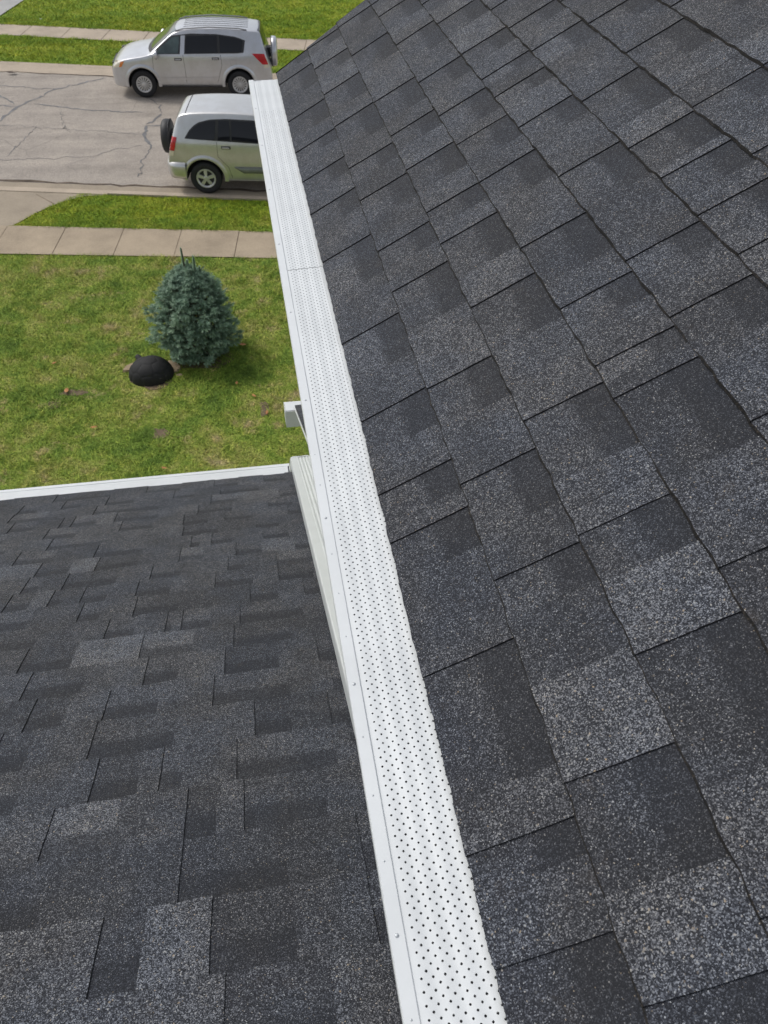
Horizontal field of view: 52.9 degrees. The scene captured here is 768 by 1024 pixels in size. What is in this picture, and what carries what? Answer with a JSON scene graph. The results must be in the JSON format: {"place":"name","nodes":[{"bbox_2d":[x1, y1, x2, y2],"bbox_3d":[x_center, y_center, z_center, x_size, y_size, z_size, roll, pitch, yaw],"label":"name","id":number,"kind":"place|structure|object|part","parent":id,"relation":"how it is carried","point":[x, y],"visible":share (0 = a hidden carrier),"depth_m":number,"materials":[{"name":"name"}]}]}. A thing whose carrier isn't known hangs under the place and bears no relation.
{"place":"outdoors","nodes":[
{"label":"outdoors","id":0,"kind":"place"},
{"bbox_2d":[0,0,22,14],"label":"driveway","id":1,"kind":"structure","parent":0,"point":[5,5],"depth_m":28.87,"materials":[{"name":"grey concrete"}]},
{"bbox_2d":[0,191,98,225],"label":"driveway","id":2,"kind":"structure","parent":0,"point":[16,207],"depth_m":17.60,"materials":[{"name":"concrete"}]},
{"bbox_2d":[0,71,265,191],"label":"road","id":3,"kind":"structure","parent":0,"point":[55,128],"depth_m":20.63,"materials":[{"name":"concrete"}]},
{"bbox_2d":[112,14,277,97],"bbox_3d":[-5.515,-13.423,22.658,4.759,1.767,2.354,-3,46,-5],"label":"parked car","id":4,"kind":"object","parent":3,"relation":"on","point":[235,53],"visible":0.98,"depth_m":22.05,"materials":[{"name":"silver metal"}]},
{"bbox_3d":[-6.078,-13.133,21.707,0.680,0.397,0.183,-3,46,-5],"label":"window pane","id":5,"kind":"part","parent":4,"relation":"part of","materials":[{"name":"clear glass"}]},
{"bbox_3d":[-5.279,-13.189,21.775,2.699,0.489,0.218,-3,46,-5],"label":"side window","id":6,"kind":"part","parent":4,"relation":"part of","materials":[{"name":"black glass"}]},
{"bbox_3d":[-5.164,-13.185,21.770,0.906,0.407,0.164,-3,46,-5],"label":"window pane","id":7,"kind":"part","parent":4,"relation":"part of","materials":[{"name":"black glass"}]},
{"bbox_3d":[-4.329,-13.231,21.841,0.649,0.381,0.154,-3,46,-5],"label":"window pane","id":8,"kind":"part","parent":4,"relation":"part of","materials":[{"name":"black glass"}]},
{"bbox_3d":[-3.560,-13.906,22.428,0.202,0.439,1.236,-3,46,-5],"label":"rear window","id":9,"kind":"part","parent":4,"relation":"part of","materials":[{"name":"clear glass"}]},
{"bbox_2d":[160,93,264,192],"bbox_3d":[-2.929,-8.757,18.270,4.536,1.744,2.334,0,46,-2],"label":"parked car","id":10,"kind":"object","parent":3,"relation":"on","point":[208,140],"visible":0.56,"depth_m":17.54,"materials":[{"name":"pale silver green paint"},{"name":"dark tinted glass"},{"name":"rubber"}]},
{"bbox_3d":[-4.100,-8.546,17.284,0.656,0.362,0.138,0,46,-2],"label":"window pane","id":11,"kind":"part","parent":10,"relation":"part of","materials":[{"name":"black glass"}]},
{"bbox_3d":[-3.123,-8.524,17.351,2.709,0.504,0.186,0,46,-2],"label":"side window","id":12,"kind":"part","parent":10,"relation":"part of","materials":[{"name":"black glass"}]},
{"bbox_3d":[-3.605,-8.539,17.307,0.273,0.383,0.145,0,46,-2],"label":"window pane","id":13,"kind":"part","parent":10,"relation":"part of","materials":[{"name":"black glass"}]},
{"bbox_3d":[-3.102,-8.531,17.337,0.651,0.403,0.158,0,46,-2],"label":"window pane","id":14,"kind":"part","parent":10,"relation":"part of","materials":[{"name":"black glass"}]},
{"bbox_2d":[0,225,276,257],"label":"sidewalk","id":15,"kind":"structure","parent":0,"point":[38,240],"depth_m":16.46,"materials":[{"name":"concrete"}]},
{"bbox_2d":[0,24,315,50],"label":"sidewalk","id":16,"kind":"structure","parent":0,"point":[132,35],"depth_m":26.71,"materials":[{"name":"concrete"}]},
{"bbox_2d":[0,0,363,489],"bbox_3d":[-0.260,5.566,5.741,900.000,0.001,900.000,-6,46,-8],"label":"lawn ground","id":17,"kind":"structure","parent":0,"point":[281,374],"depth_m":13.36,"materials":[{"name":"green plant"}]},
{"bbox_2d":[123,363,132,372],"bbox_3d":[-4.364,-2.498,13.337,0.336,0.050,0.169,-34,56,-30],"label":"flat stone","id":18,"kind":"object","parent":17,"relation":"on","point":[126,368],"visible":0.43,"depth_m":13.27,"materials":[{"name":"beige stone"}]},
{"bbox_2d":[0,181,267,200],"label":"kerb","id":19,"kind":"structure","parent":17,"relation":"on","point":[117,190],"depth_m":18.17,"materials":[{"name":"concrete"}]},
{"bbox_2d":[0,61,276,79],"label":"kerb","id":20,"kind":"structure","parent":17,"relation":"on","point":[26,67],"depth_m":24.07,"materials":[{"name":"concrete"}]},
{"bbox_2d":[129,354,173,386],"bbox_3d":[-3.976,-2.465,13.142,0.755,0.350,0.703,-6,46,-8],"label":"dome cover","id":21,"kind":"object","parent":17,"relation":"on","point":[151,370],"visible":1,"depth_m":12.98,"materials":[{"name":"black plastic"}]},
{"bbox_2d":[48,346,268,437],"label":"bare soil","id":22,"kind":"structure","parent":17,"relation":"on","point":[160,432],"depth_m":12.87,"materials":[{"name":"brown soil"}]},
{"bbox_2d":[168,360,180,372],"bbox_3d":[-3.675,-2.521,13.391,0.231,0.050,0.378,-31,54,-28],"label":"flat stone","id":23,"kind":"object","parent":17,"relation":"on","point":[175,366],"visible":0.59,"depth_m":13.37,"materials":[{"name":"beige stone"}]},
{"bbox_2d":[141,247,243,367],"bbox_3d":[-3.259,-3.569,13.083,1.680,1.982,1.689,-6,46,-8],"label":"spruce tree","id":24,"kind":"object","parent":17,"relation":"on","point":[183,304],"visible":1,"depth_m":12.90,"materials":[{"name":"green plant"}]},
{"bbox_2d":[0,0,767,1023],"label":"house","id":25,"kind":"structure","parent":0,"point":[424,680],"depth_m":1.31,"materials":[{"name":"grey"}]}
]}

